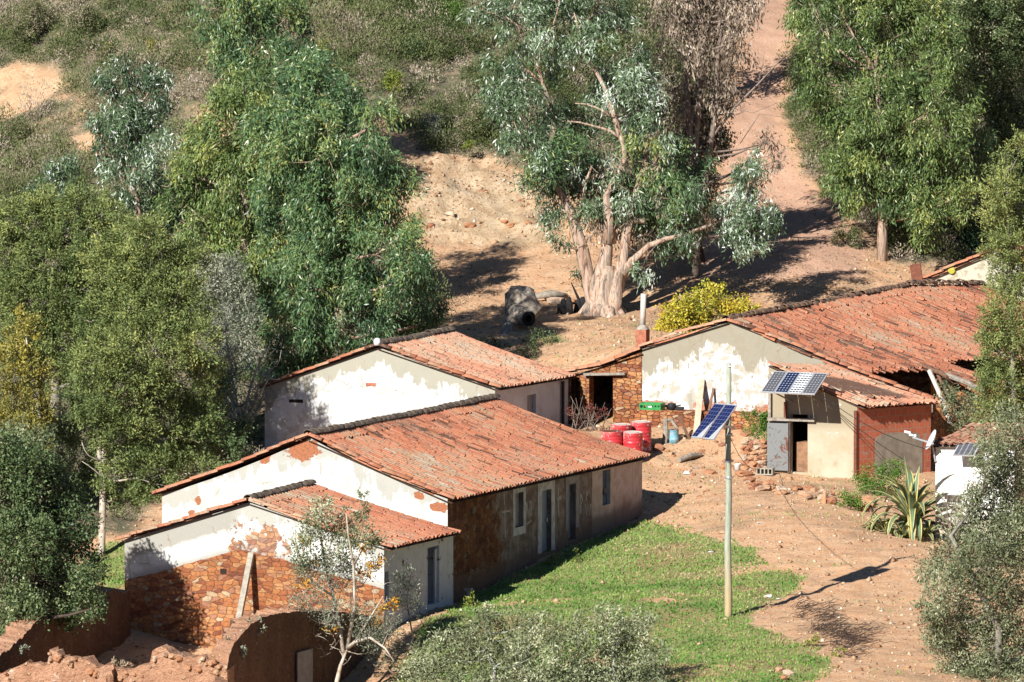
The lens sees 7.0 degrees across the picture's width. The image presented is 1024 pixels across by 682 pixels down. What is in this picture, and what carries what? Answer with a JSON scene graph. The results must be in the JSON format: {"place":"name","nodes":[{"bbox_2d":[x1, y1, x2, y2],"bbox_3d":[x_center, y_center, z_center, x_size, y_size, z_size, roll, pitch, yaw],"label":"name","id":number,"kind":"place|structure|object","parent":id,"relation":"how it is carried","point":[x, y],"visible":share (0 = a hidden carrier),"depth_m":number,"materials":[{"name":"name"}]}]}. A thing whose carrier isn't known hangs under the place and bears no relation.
{"place":"outdoors","nodes":[
{"label":"outdoors","id":0,"kind":"place"},
{"bbox_2d":[0,0,1023,681],"bbox_3d":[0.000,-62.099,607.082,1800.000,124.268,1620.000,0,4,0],"label":"ground","id":1,"kind":"structure","parent":0,"point":[768,42],"depth_m":263.85,"materials":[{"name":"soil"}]},
{"bbox_2d":[1,113,31,145],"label":"hillside bush","id":2,"kind":"object","parent":1,"relation":"on","point":[14,127],"visible":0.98,"depth_m":288.23,"materials":[{"name":"green plant"}]},
{"bbox_2d":[1,0,55,53],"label":"hillside bush","id":3,"kind":"object","parent":1,"relation":"on","point":[25,26],"visible":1,"depth_m":294.99,"materials":[{"name":"green plant"}]},
{"bbox_2d":[0,303,61,496],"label":"wattle tree","id":4,"kind":"object","parent":1,"relation":"on","point":[42,412],"visible":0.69,"depth_m":236.17,"materials":[{"name":"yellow plant"}]},
{"bbox_2d":[1,411,79,584],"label":"oak tree","id":5,"kind":"object","parent":1,"relation":"on","point":[38,432],"visible":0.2,"depth_m":225.35,"materials":[{"name":"green plant"}]},
{"bbox_2d":[16,149,92,239],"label":"gum tree","id":6,"kind":"object","parent":1,"relation":"on","point":[51,176],"visible":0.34,"depth_m":267.20,"materials":[{"name":"green plant"}]},
{"bbox_2d":[0,424,114,635],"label":"oak tree","id":7,"kind":"object","parent":1,"relation":"on","point":[26,556],"visible":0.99,"depth_m":217.22,"materials":[{"name":"green plant"}]},
{"bbox_2d":[25,381,111,506],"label":"wattle shrub","id":8,"kind":"object","parent":1,"relation":"on","point":[72,441],"visible":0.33,"depth_m":238.89,"materials":[{"name":"green plant"}]},
{"bbox_2d":[62,0,103,37],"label":"hillside bush","id":9,"kind":"object","parent":1,"relation":"on","point":[79,15],"visible":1,"depth_m":294.09,"materials":[{"name":"green plant"}]},
{"bbox_2d":[0,175,201,452],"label":"wattle tree","id":10,"kind":"object","parent":1,"relation":"on","point":[16,280],"visible":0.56,"depth_m":241.19,"materials":[{"name":"green plant"}]},
{"bbox_2d":[79,46,182,223],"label":"gum tree","id":11,"kind":"object","parent":1,"relation":"on","point":[129,118],"visible":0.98,"depth_m":271.79,"materials":[{"name":"green plant"}]},
{"bbox_2d":[58,207,235,556],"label":"wattle tree","id":12,"kind":"object","parent":1,"relation":"on","point":[155,381],"visible":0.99,"depth_m":234.06,"materials":[{"name":"green plant"}]},
{"bbox_2d":[144,36,159,54],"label":"hillside bush","id":13,"kind":"object","parent":1,"relation":"on","point":[152,40],"visible":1,"depth_m":290.92,"materials":[{"name":"yellow plant"}]},
{"bbox_2d":[0,586,377,681],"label":"ruined building","id":14,"kind":"structure","parent":1,"relation":"on","point":[280,649],"depth_m":214.73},
{"bbox_2d":[111,657,131,667],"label":"dry tuft","id":15,"kind":"object","parent":14,"relation":"on","point":[123,662],"visible":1,"depth_m":211.96,"materials":[{"name":"plant"}]},
{"bbox_2d":[297,648,312,681],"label":"door","id":16,"kind":"structure","parent":14,"relation":"in","point":[304,658],"depth_m":215.56,"materials":[{"name":"wood"}]},
{"bbox_2d":[161,354,258,464],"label":"oak shrub","id":17,"kind":"object","parent":1,"relation":"on","point":[237,440],"visible":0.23,"depth_m":245.69,"materials":[{"name":"green plant"}]},
{"bbox_2d":[147,61,308,331],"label":"gum tree","id":18,"kind":"object","parent":1,"relation":"on","point":[223,163],"visible":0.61,"depth_m":262.57,"materials":[{"name":"green plant"}]},
{"bbox_2d":[191,248,267,418],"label":"olive tree","id":19,"kind":"object","parent":1,"relation":"on","point":[224,295],"visible":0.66,"depth_m":252.60,"materials":[{"name":"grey plant"}]},
{"bbox_2d":[206,303,281,448],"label":"bare tree","id":20,"kind":"object","parent":1,"relation":"on","point":[237,411],"visible":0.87,"depth_m":247.71,"materials":[{"name":"grey plant"}]},
{"bbox_2d":[181,0,320,229],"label":"gum tree","id":21,"kind":"object","parent":1,"relation":"on","point":[271,13],"visible":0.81,"depth_m":272.89,"materials":[{"name":"green plant"}]},
{"bbox_2d":[116,479,461,648],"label":"outhouse","id":22,"kind":"structure","parent":1,"relation":"on","point":[184,575],"depth_m":222.43,"materials":[{"name":"red ceramic"}]},
{"bbox_2d":[236,552,254,617],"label":"concrete beam","id":23,"kind":"structure","parent":22,"relation":"attached to","point":[245,584],"depth_m":221.47,"materials":[{"name":"beige concrete"}]},
{"bbox_2d":[433,549,436,602],"bbox_3d":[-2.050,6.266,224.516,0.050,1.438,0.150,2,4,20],"label":"door","id":24,"kind":"structure","parent":22,"relation":"in","point":[434,550],"depth_m":224.48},
{"bbox_2d":[222,292,382,382],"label":"gum shrub","id":25,"kind":"object","parent":1,"relation":"on","point":[294,363],"visible":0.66,"depth_m":256.19,"materials":[{"name":"green plant"}]},
{"bbox_2d":[317,37,335,61],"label":"hillside bush","id":26,"kind":"object","parent":1,"relation":"on","point":[320,42],"visible":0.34,"depth_m":286.39,"materials":[{"name":"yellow plant"}]},
{"bbox_2d":[265,37,407,307],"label":"gum tree","id":27,"kind":"object","parent":1,"relation":"on","point":[281,75],"visible":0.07,"depth_m":264.79,"materials":[{"name":"green plant"}]},
{"bbox_2d":[229,44,456,364],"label":"gum tree","id":28,"kind":"object","parent":1,"relation":"on","point":[335,283],"visible":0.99,"depth_m":254.63,"materials":[{"name":"green plant"}]},
{"bbox_2d":[282,487,412,681],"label":"almond tree","id":29,"kind":"object","parent":1,"relation":"on","point":[324,555],"visible":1,"depth_m":215.82,"materials":[{"name":"green plant"}]},
{"bbox_2d":[338,44,358,60],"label":"hillside bush","id":30,"kind":"object","parent":1,"relation":"on","point":[354,51],"visible":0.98,"depth_m":286.59,"materials":[{"name":"green plant"}]},
{"bbox_2d":[379,68,407,99],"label":"hillside bush","id":31,"kind":"object","parent":1,"relation":"on","point":[392,77],"visible":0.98,"depth_m":283.68,"materials":[{"name":"green plant"}]},
{"bbox_2d":[152,394,650,602],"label":"farmhouse","id":32,"kind":"object","parent":1,"relation":"on","point":[506,488],"visible":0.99,"depth_m":230.08,"materials":[{"name":"paint"}]},
{"bbox_2d":[542,490,547,550],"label":"door","id":33,"kind":"structure","parent":32,"relation":"in","point":[544,493],"depth_m":233.08,"materials":[{"name":"grey wood"}]},
{"bbox_2d":[603,470,606,503],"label":"window","id":34,"kind":"structure","parent":32,"relation":"in","point":[604,472],"depth_m":237.68,"materials":[{"name":"grey glass"}]},
{"bbox_2d":[388,564,426,654],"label":"olive shrub","id":35,"kind":"object","parent":1,"relation":"on","point":[403,579],"visible":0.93,"depth_m":219.13,"materials":[{"name":"green plant"}]},
{"bbox_2d":[394,32,426,61],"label":"hillside bush","id":36,"kind":"object","parent":1,"relation":"on","point":[408,50],"visible":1,"depth_m":287.21,"materials":[{"name":"green plant"}]},
{"bbox_2d":[255,326,575,448],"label":"farmhouse","id":37,"kind":"object","parent":1,"relation":"on","point":[421,370],"visible":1,"depth_m":247.18,"materials":[{"name":"paint"}]},
{"bbox_2d":[419,111,444,140],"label":"hillside bush","id":38,"kind":"object","parent":1,"relation":"on","point":[432,120],"visible":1,"depth_m":281.12,"materials":[{"name":"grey plant"}]},
{"bbox_2d":[434,0,469,24],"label":"hillside bush","id":39,"kind":"object","parent":1,"relation":"on","point":[449,7],"visible":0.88,"depth_m":290.24,"materials":[{"name":"green plant"}]},
{"bbox_2d":[462,139,473,161],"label":"hillside bush","id":40,"kind":"object","parent":1,"relation":"on","point":[469,143],"visible":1,"depth_m":280.06,"materials":[{"name":"green plant"}]},
{"bbox_2d":[463,591,480,606],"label":"weed bush","id":41,"kind":"object","parent":1,"relation":"on","point":[470,602],"visible":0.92,"depth_m":223.73,"materials":[{"name":"green plant"}]},
{"bbox_2d":[450,99,494,143],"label":"hillside bush","id":42,"kind":"object","parent":1,"relation":"on","point":[466,121],"visible":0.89,"depth_m":281.19,"materials":[{"name":"green plant"}]},
{"bbox_2d":[389,599,580,681],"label":"olive tree","id":43,"kind":"object","parent":1,"relation":"on","point":[524,656],"visible":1,"depth_m":211.58,"materials":[{"name":"green plant"}]},
{"bbox_2d":[474,333,511,348],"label":"weed bush","id":44,"kind":"object","parent":1,"relation":"on","point":[494,343],"visible":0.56,"depth_m":260.65,"materials":[{"name":"green plant"}]},
{"bbox_2d":[0,0,1023,541],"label":"heath","id":45,"kind":"object","parent":1,"relation":"on","point":[392,22],"visible":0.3,"depth_m":287.41,"materials":[{"name":"green plant"}]},
{"bbox_2d":[500,285,541,334],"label":"fallen log","id":46,"kind":"object","parent":1,"relation":"on","point":[523,304],"visible":0.98,"depth_m":263.73,"materials":[{"name":"grey wood"}]},
{"bbox_2d":[514,343,546,358],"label":"weed bush","id":47,"kind":"object","parent":1,"relation":"on","point":[536,349],"visible":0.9,"depth_m":259.04,"materials":[{"name":"green plant"}]},
{"bbox_2d":[65,85,1002,498],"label":"fallen leaves","id":48,"kind":"object","parent":1,"relation":"on","point":[639,291],"visible":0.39,"depth_m":270.06,"materials":[{"name":"brown plant"}]},
{"bbox_2d":[524,327,560,347],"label":"weed bush","id":49,"kind":"object","parent":1,"relation":"on","point":[534,341],"visible":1,"depth_m":260.19,"materials":[{"name":"green plant"}]},
{"bbox_2d":[540,548,561,566],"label":"weed bush","id":50,"kind":"object","parent":1,"relation":"on","point":[549,560],"visible":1,"depth_m":231.38,"materials":[{"name":"green plant"}]},
{"bbox_2d":[546,297,561,304],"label":"field stone","id":51,"kind":"object","parent":1,"relation":"on","point":[554,300],"visible":1,"depth_m":268.49,"materials":[{"name":"beige stone"}]},
{"bbox_2d":[88,318,1023,681],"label":"grass","id":52,"kind":"structure","parent":1,"relation":"on","point":[528,598],"depth_m":224.71,"materials":[{"name":"green plant"}]},
{"bbox_2d":[556,282,585,313],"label":"charred stump","id":53,"kind":"object","parent":1,"relation":"on","point":[564,306],"visible":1,"depth_m":266.52,"materials":[{"name":"black wood"}]},
{"bbox_2d":[566,547,590,562],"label":"weed bush","id":54,"kind":"object","parent":1,"relation":"on","point":[577,558],"visible":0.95,"depth_m":231.59,"materials":[{"name":"green plant"}]},
{"bbox_2d":[565,396,611,431],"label":"bare shrub","id":55,"kind":"object","parent":1,"relation":"on","point":[573,413],"visible":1,"depth_m":249.27,"materials":[{"name":"red plant"}]},
{"bbox_2d":[561,347,644,425],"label":"stone shed","id":56,"kind":"structure","parent":1,"relation":"on","point":[622,373],"depth_m":251.07,"materials":[{"name":"brown stone"}]},
{"bbox_2d":[601,430,621,444],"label":"oil drum","id":57,"kind":"object","parent":1,"relation":"on","point":[614,436],"visible":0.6,"depth_m":245.89,"materials":[{"name":"red paint"}]},
{"bbox_2d":[542,591,681,681],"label":"olive tree","id":58,"kind":"object","parent":1,"relation":"on","point":[614,673],"visible":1,"depth_m":211.04,"materials":[{"name":"green plant"}]},
{"bbox_2d":[610,423,631,430],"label":"oil drum","id":59,"kind":"object","parent":1,"relation":"on","point":[622,426],"visible":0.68,"depth_m":246.57,"materials":[{"name":"red paint"}]},
{"bbox_2d":[456,0,787,316],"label":"gum tree","id":60,"kind":"object","parent":1,"relation":"on","point":[603,283],"visible":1,"depth_m":266.13,"materials":[{"name":"green plant"}]},
{"bbox_2d":[622,430,642,462],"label":"oil drum","id":61,"kind":"object","parent":1,"relation":"on","point":[633,439],"visible":0.64,"depth_m":245.99,"materials":[{"name":"red paint"}]},
{"bbox_2d":[630,420,651,452],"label":"oil drum","id":62,"kind":"object","parent":1,"relation":"on","point":[644,426],"visible":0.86,"depth_m":247.01,"materials":[{"name":"red paint"}]},
{"bbox_2d":[652,443,663,450],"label":"field stone","id":63,"kind":"object","parent":1,"relation":"on","point":[658,447],"visible":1,"depth_m":247.34,"materials":[{"name":"brown stone"}]},
{"bbox_2d":[662,418,677,443],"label":"forked post","id":64,"kind":"object","parent":1,"relation":"on","point":[665,431],"visible":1,"depth_m":247.84,"materials":[{"name":"grey wood"}]},
{"bbox_2d":[668,429,678,443],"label":"paint can","id":65,"kind":"object","parent":1,"relation":"on","point":[673,436],"visible":1,"depth_m":247.93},
{"bbox_2d":[678,415,690,438],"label":"plank","id":66,"kind":"object","parent":1,"relation":"on","point":[683,426],"visible":1,"depth_m":248.50,"materials":[{"name":"brown wood"}]},
{"bbox_2d":[580,0,789,276],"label":"dead tree","id":67,"kind":"object","parent":1,"relation":"on","point":[700,77],"visible":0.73,"depth_m":271.06,"materials":[{"name":"brown plant"}]},
{"bbox_2d":[677,452,702,461],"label":"old beam","id":68,"kind":"structure","parent":1,"relation":"on","point":[689,456],"depth_m":246.55,"materials":[{"name":"grey wood"}]},
{"bbox_2d":[693,379,704,431],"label":"plank","id":69,"kind":"object","parent":1,"relation":"on","point":[699,402],"visible":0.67,"depth_m":249.58,"materials":[{"name":"brown wood"}]},
{"bbox_2d":[658,88,740,261],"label":"tree","id":70,"kind":"object","parent":1,"relation":"on","point":[702,255],"visible":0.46,"depth_m":272.70,"materials":[{"name":"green plant"}]},
{"bbox_2d":[650,278,762,332],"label":"quince tree","id":71,"kind":"object","parent":1,"relation":"on","point":[697,309],"visible":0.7,"depth_m":261.14,"materials":[{"name":"yellow plant"}]},
{"bbox_2d":[691,363,736,616],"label":"solar pole","id":72,"kind":"object","parent":1,"relation":"on","point":[716,419],"visible":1,"depth_m":220.59,"materials":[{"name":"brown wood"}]},
{"bbox_2d":[682,0,768,108],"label":"dead tree","id":73,"kind":"object","parent":1,"relation":"on","point":[745,58],"visible":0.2,"depth_m":288.38,"materials":[{"name":"brown plant"}]},
{"bbox_2d":[735,470,752,476],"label":"field stone","id":74,"kind":"object","parent":1,"relation":"on","point":[741,473],"visible":1,"depth_m":244.61,"materials":[{"name":"brown stone"}]},
{"bbox_2d":[739,405,767,455],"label":"leafy shrub","id":75,"kind":"object","parent":1,"relation":"on","point":[754,428],"visible":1,"depth_m":246.98,"materials":[{"name":"green plant"}]},
{"bbox_2d":[756,467,774,474],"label":"cinder block","id":76,"kind":"object","parent":1,"relation":"on","point":[764,471],"depth_m":244.83,"materials":[{"name":"concrete"}]},
{"bbox_2d":[785,55,813,81],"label":"hillside bush","id":77,"kind":"object","parent":1,"relation":"on","point":[791,66],"visible":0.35,"depth_m":290.92,"materials":[{"name":"green plant"}]},
{"bbox_2d":[788,81,812,117],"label":"hillside bush","id":78,"kind":"object","parent":1,"relation":"on","point":[798,101],"visible":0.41,"depth_m":287.61,"materials":[{"name":"green plant"}]},
{"bbox_2d":[804,633,820,646],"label":"weed bush","id":79,"kind":"object","parent":1,"relation":"on","point":[813,640],"visible":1,"depth_m":216.78,"materials":[{"name":"green plant"}]},
{"bbox_2d":[801,121,836,148],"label":"hillside bush","id":80,"kind":"object","parent":1,"relation":"on","point":[816,138],"visible":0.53,"depth_m":284.36,"materials":[{"name":"green plant"}]},
{"bbox_2d":[635,279,1023,464],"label":"farmhouse","id":81,"kind":"object","parent":1,"relation":"on","point":[906,335],"visible":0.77,"depth_m":251.62,"materials":[{"name":"red ceramic"}]},
{"bbox_2d":[910,263,922,283],"bbox_3d":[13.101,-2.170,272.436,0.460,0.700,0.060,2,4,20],"label":"chimney","id":82,"kind":"object","parent":81,"relation":"attached to","point":[916,271],"visible":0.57,"depth_m":272.40,"materials":[{"name":"orange brick"}]},
{"bbox_2d":[765,591,897,661],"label":"brushwood","id":83,"kind":"object","parent":1,"relation":"on","point":[846,633],"visible":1,"depth_m":218.81,"materials":[{"name":"brown plant"}]},
{"bbox_2d":[825,225,866,249],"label":"hillside bush","id":84,"kind":"object","parent":1,"relation":"on","point":[853,238],"visible":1,"depth_m":275.23,"materials":[{"name":"green plant"}]},
{"bbox_2d":[836,488,866,510],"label":"leafy shrub","id":85,"kind":"object","parent":1,"relation":"on","point":[857,503],"visible":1,"depth_m":237.68,"materials":[{"name":"green plant"}]},
{"bbox_2d":[767,361,941,479],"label":"brick shed","id":86,"kind":"structure","parent":1,"relation":"on","point":[824,438],"depth_m":245.03,"materials":[{"name":"paint"}]},
{"bbox_2d":[767,423,790,472],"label":"door","id":87,"kind":"structure","parent":86,"relation":"in","point":[778,434],"depth_m":245.04,"materials":[{"name":"grey metal"}]},
{"bbox_2d":[761,371,827,402],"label":"solar array","id":88,"kind":"object","parent":86,"relation":"attached to","point":[807,384],"visible":1,"depth_m":243.79,"materials":[{"name":"glass"}]},
{"bbox_2d":[848,455,910,495],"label":"leafy shrub","id":89,"kind":"object","parent":1,"relation":"on","point":[894,472],"visible":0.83,"depth_m":241.33,"materials":[{"name":"green plant"}]},
{"bbox_2d":[775,0,991,261],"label":"gum tree","id":90,"kind":"object","parent":1,"relation":"on","point":[851,163],"visible":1,"depth_m":273.50,"materials":[{"name":"green plant"}]},
{"bbox_2d":[854,456,967,540],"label":"agave","id":91,"kind":"object","parent":1,"relation":"on","point":[908,499],"visible":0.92,"depth_m":234.42,"materials":[{"name":"green plant"}]},
{"bbox_2d":[875,121,1005,256],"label":"gum tree","id":92,"kind":"object","parent":1,"relation":"on","point":[986,143],"visible":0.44,"depth_m":276.61,"materials":[{"name":"green plant"}]},
{"bbox_2d":[927,469,980,567],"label":"bare shrub","id":93,"kind":"object","parent":1,"relation":"on","point":[946,512],"visible":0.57,"depth_m":227.00,"materials":[{"name":"grey plant"}]},
{"bbox_2d":[933,379,997,432],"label":"olive shrub","id":94,"kind":"object","parent":1,"relation":"on","point":[962,407],"visible":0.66,"depth_m":247.10,"materials":[{"name":"green plant"}]},
{"bbox_2d":[909,399,1023,681],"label":"olive tree","id":95,"kind":"object","parent":1,"relation":"on","point":[1006,550],"visible":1,"depth_m":212.44,"materials":[{"name":"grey plant"}]},
{"bbox_2d":[922,0,1023,170],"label":"oak tree","id":96,"kind":"object","parent":1,"relation":"on","point":[986,30],"visible":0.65,"depth_m":281.55,"materials":[{"name":"green plant"}]},
{"bbox_2d":[923,245,1023,300],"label":"farmhouse","id":97,"kind":"object","parent":1,"relation":"on","point":[974,268],"visible":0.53,"depth_m":272.82,"materials":[{"name":"white paint"}]},
{"bbox_2d":[931,422,1023,543],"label":"white hut","id":98,"kind":"object","parent":1,"relation":"on","point":[948,462],"visible":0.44,"depth_m":234.70,"materials":[{"name":"paint"}]},
{"bbox_2d":[820,393,934,450],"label":"power cable","id":99,"kind":"object","parent":98,"relation":"attached to","point":[873,428],"visible":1,"depth_m":239.22,"materials":[{"name":"black rubber"}]},
{"bbox_2d":[904,430,935,461],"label":"satellite dish","id":100,"kind":"object","parent":98,"relation":"attached to","point":[930,441],"visible":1,"depth_m":234.55,"materials":[{"name":"white metal"}]},
{"bbox_2d":[952,442,978,456],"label":"solar module","id":101,"kind":"object","parent":98,"relation":"attached to","point":[961,449],"visible":0.79,"depth_m":233.94,"materials":[{"name":"glass"}]},
{"bbox_2d":[968,124,1023,423],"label":"wattle tree","id":102,"kind":"object","parent":1,"relation":"on","point":[1005,239],"visible":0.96,"depth_m":245.38,"materials":[{"name":"green plant"}]},
{"bbox_2d":[639,402,664,409],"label":"plastic crate","id":103,"kind":"object","parent":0,"point":[650,404],"visible":1,"depth_m":250.19,"materials":[{"name":"green plastic"}]},
{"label":"field stone","id":104,"kind":"object","parent":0,"visible":0},
{"bbox_2d":[535,290,567,298],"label":"bleached log","id":105,"kind":"object","parent":104,"relation":"on","point":[546,294],"visible":0.81,"depth_m":268.79,"materials":[{"name":"grey wood"}]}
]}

